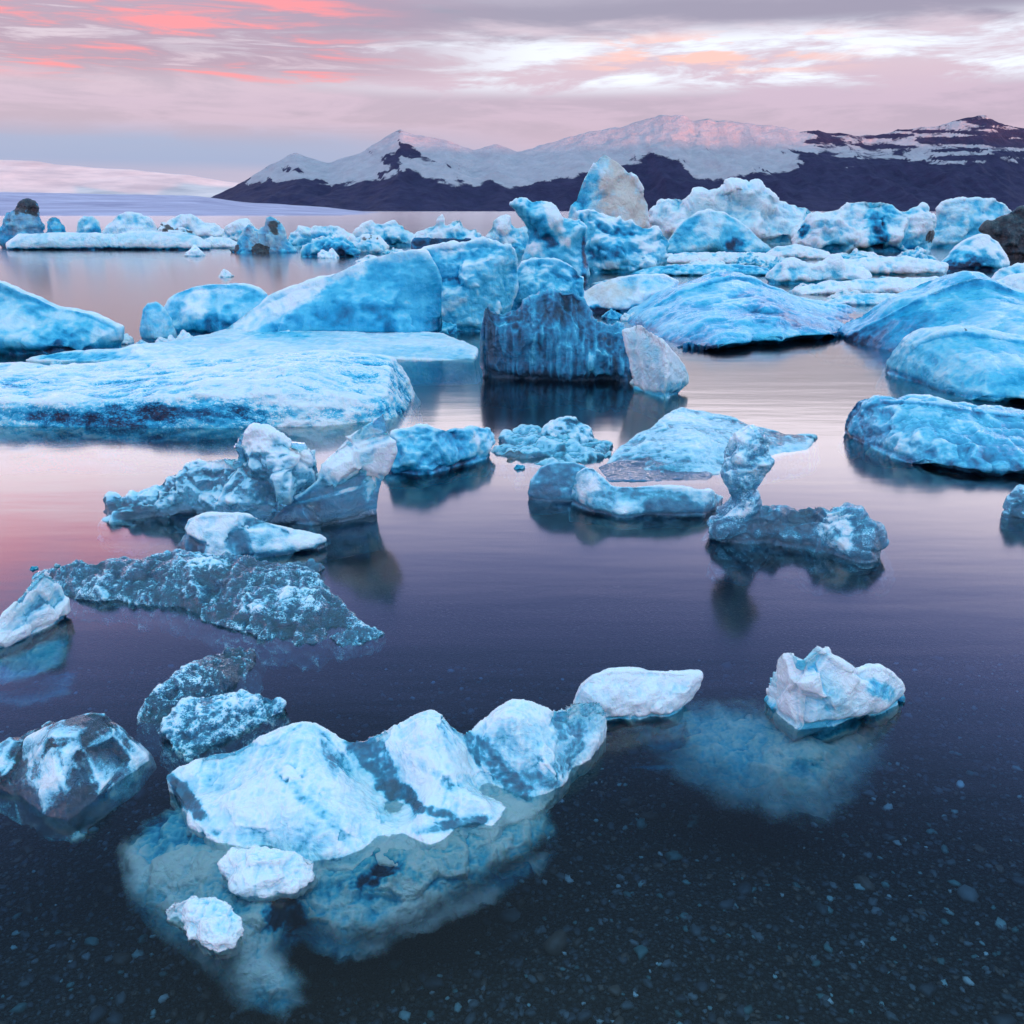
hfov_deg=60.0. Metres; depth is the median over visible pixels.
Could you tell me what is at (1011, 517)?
ice shard
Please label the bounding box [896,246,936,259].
ice hummock
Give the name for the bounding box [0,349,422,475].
ice floe
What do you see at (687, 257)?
ice floe
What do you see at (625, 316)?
ice fragment
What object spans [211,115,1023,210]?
mountains
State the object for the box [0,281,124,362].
iceberg
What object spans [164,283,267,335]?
iceberg
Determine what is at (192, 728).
ice chunk
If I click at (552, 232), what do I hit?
iceberg
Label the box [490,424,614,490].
ice floe
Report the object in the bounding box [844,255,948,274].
ice floe
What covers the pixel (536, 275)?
iceberg
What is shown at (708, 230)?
iceberg
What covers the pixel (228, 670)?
ice chunk
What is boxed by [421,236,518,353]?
iceberg
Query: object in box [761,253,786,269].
ice hummock
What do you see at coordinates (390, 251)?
ice hummock
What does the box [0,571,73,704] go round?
ice wedge
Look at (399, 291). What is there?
iceberg
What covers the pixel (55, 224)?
ice block
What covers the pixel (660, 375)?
ice fin
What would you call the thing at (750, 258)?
ice hummock
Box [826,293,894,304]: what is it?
ice floe
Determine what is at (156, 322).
ice block
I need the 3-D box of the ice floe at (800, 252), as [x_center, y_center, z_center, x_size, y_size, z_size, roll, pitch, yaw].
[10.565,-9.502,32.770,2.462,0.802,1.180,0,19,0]
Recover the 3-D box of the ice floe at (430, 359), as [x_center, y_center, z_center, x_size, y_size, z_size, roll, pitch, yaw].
[-3.116,-2.053,11.578,5.505,0.501,2.314,0,19,0]
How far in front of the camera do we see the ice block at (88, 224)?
42.95 m
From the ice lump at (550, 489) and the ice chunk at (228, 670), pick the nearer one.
the ice chunk at (228, 670)
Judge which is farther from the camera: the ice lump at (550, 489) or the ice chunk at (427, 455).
the ice chunk at (427, 455)
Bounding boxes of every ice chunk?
[0,713,156,844]
[97,423,317,555]
[135,646,266,756]
[158,689,291,772]
[177,511,327,563]
[382,424,494,489]
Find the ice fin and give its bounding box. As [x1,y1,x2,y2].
[622,325,688,419]
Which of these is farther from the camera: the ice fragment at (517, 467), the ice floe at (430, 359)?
the ice floe at (430, 359)
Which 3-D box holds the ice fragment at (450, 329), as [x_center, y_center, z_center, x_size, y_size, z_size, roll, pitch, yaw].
[-1.008,-2.708,13.101,0.541,0.309,0.417,8,20,22]
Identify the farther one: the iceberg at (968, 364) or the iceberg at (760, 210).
the iceberg at (760, 210)
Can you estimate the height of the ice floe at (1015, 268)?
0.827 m
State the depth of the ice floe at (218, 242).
42.02 m
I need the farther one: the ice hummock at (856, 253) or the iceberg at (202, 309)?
the ice hummock at (856, 253)
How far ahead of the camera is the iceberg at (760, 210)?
46.78 m
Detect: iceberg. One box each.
[0,198,44,247]
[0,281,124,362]
[101,212,156,233]
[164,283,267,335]
[166,214,223,238]
[222,218,258,240]
[226,248,441,332]
[229,216,297,252]
[287,225,355,247]
[352,220,416,245]
[415,214,481,239]
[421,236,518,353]
[478,288,633,413]
[485,214,528,255]
[509,197,589,281]
[511,257,583,310]
[568,154,649,228]
[575,209,668,272]
[626,270,857,356]
[648,177,817,243]
[668,209,770,253]
[791,202,936,251]
[807,271,1023,372]
[837,394,1023,478]
[875,325,1023,405]
[931,197,1011,247]
[941,234,1009,270]
[978,205,1023,257]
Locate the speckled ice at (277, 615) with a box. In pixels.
[31,548,359,672]
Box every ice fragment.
[29,566,38,571]
[50,360,64,364]
[121,333,134,347]
[135,340,147,343]
[155,335,175,341]
[175,330,192,339]
[184,245,205,256]
[218,269,233,277]
[317,248,338,257]
[441,320,460,339]
[513,464,525,470]
[601,309,621,319]
[620,312,634,320]
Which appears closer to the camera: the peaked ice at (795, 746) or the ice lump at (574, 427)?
the peaked ice at (795, 746)
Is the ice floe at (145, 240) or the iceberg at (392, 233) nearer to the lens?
the ice floe at (145, 240)
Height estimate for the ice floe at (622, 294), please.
0.918 m
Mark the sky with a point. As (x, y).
(221, 90)
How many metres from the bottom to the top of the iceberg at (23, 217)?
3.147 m
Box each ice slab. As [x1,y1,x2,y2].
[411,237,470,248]
[569,467,722,529]
[597,460,715,491]
[607,407,819,501]
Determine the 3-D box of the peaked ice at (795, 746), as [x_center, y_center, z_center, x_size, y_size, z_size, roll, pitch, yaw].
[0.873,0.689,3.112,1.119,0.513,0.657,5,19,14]
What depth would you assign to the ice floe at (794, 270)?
21.60 m
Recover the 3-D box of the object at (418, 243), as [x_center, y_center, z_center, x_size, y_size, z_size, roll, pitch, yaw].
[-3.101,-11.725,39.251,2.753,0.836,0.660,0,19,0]
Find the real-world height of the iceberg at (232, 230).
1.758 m
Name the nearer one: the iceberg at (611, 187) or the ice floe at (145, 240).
the ice floe at (145, 240)
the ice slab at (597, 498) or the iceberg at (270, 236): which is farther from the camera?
the iceberg at (270, 236)
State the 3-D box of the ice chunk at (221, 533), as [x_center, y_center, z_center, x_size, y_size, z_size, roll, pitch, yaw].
[-1.381,0.164,4.628,0.807,0.366,0.220,-3,19,-8]
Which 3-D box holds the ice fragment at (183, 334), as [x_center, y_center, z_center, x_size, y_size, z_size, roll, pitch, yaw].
[-4.444,-2.351,12.065,0.316,0.242,0.405,-14,23,-35]
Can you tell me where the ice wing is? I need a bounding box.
[270,414,397,560]
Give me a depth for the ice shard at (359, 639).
3.71 m
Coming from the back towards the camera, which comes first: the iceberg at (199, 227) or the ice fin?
the iceberg at (199, 227)
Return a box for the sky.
[0,0,1023,182]
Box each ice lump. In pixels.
[526,462,585,514]
[541,416,593,442]
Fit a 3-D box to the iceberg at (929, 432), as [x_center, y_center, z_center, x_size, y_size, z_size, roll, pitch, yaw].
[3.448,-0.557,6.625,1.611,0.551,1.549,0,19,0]
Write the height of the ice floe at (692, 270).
0.488 m
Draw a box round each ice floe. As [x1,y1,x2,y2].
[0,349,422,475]
[6,231,210,249]
[26,329,482,385]
[204,236,236,247]
[300,235,360,256]
[347,234,388,253]
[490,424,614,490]
[584,273,678,313]
[630,263,769,275]
[667,251,775,263]
[765,253,871,283]
[766,244,829,259]
[793,276,937,294]
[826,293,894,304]
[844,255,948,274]
[992,263,1023,279]
[996,272,1023,289]
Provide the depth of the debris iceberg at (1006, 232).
33.60 m
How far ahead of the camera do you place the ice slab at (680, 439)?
6.54 m
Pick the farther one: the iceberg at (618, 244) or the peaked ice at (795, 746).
the iceberg at (618, 244)
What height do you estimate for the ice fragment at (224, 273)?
0.316 m
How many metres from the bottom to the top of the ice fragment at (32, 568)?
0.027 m
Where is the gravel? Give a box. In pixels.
[0,653,1023,1023]
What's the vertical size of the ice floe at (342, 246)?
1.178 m
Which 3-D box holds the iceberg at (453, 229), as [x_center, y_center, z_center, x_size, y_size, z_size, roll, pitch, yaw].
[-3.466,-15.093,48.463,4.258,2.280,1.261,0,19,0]
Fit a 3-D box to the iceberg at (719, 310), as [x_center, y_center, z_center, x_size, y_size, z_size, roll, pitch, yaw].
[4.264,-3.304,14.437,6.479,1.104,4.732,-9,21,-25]
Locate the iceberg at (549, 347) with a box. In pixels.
[478,288,633,413]
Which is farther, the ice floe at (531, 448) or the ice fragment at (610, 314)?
the ice fragment at (610, 314)
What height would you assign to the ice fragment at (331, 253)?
0.540 m
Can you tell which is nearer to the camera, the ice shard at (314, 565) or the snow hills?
the ice shard at (314, 565)
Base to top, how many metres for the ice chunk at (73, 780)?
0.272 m
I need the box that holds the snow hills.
[0,160,238,197]
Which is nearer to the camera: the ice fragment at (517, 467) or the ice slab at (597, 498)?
the ice slab at (597, 498)
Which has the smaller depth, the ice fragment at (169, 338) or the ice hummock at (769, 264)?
the ice fragment at (169, 338)
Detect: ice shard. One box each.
[292,558,325,581]
[328,620,385,663]
[999,484,1023,531]
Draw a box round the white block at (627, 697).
[573,667,702,768]
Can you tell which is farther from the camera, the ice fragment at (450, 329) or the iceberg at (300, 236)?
the iceberg at (300, 236)
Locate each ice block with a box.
[46,217,65,232]
[76,216,100,232]
[139,302,176,342]
[157,222,196,235]
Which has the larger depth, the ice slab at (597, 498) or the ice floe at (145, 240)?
the ice floe at (145, 240)
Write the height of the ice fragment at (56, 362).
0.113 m
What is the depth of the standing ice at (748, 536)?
4.70 m
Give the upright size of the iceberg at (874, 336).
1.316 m
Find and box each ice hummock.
[315,231,339,239]
[356,255,376,261]
[382,247,402,253]
[681,257,724,264]
[730,251,765,265]
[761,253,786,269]
[791,283,814,290]
[827,289,860,298]
[839,248,895,258]
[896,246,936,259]
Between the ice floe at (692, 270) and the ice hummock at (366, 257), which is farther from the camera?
the ice hummock at (366, 257)
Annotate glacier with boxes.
[0,192,378,215]
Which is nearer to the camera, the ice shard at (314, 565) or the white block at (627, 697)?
the white block at (627, 697)
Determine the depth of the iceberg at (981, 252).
26.31 m
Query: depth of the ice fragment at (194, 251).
34.60 m
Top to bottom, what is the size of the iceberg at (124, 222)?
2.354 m
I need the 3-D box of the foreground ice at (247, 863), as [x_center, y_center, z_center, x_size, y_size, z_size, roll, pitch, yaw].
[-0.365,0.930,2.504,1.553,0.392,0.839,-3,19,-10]
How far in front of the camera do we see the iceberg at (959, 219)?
42.08 m
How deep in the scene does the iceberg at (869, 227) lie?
38.27 m
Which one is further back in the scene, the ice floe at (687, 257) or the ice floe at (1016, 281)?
the ice floe at (687, 257)
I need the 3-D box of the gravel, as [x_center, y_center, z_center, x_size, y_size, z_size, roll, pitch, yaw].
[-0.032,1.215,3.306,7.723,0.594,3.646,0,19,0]
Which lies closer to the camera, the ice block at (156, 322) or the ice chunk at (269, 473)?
the ice chunk at (269, 473)
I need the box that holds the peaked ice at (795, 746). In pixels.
[652,646,904,812]
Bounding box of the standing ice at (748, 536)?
[701,424,895,597]
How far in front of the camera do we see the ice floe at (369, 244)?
36.56 m
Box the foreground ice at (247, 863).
[123,699,606,1008]
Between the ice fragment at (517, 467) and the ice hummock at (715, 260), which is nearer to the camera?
the ice fragment at (517, 467)
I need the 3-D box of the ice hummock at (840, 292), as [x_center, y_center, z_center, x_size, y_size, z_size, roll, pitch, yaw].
[6.948,-4.447,18.238,1.220,0.293,0.341,-6,20,-16]

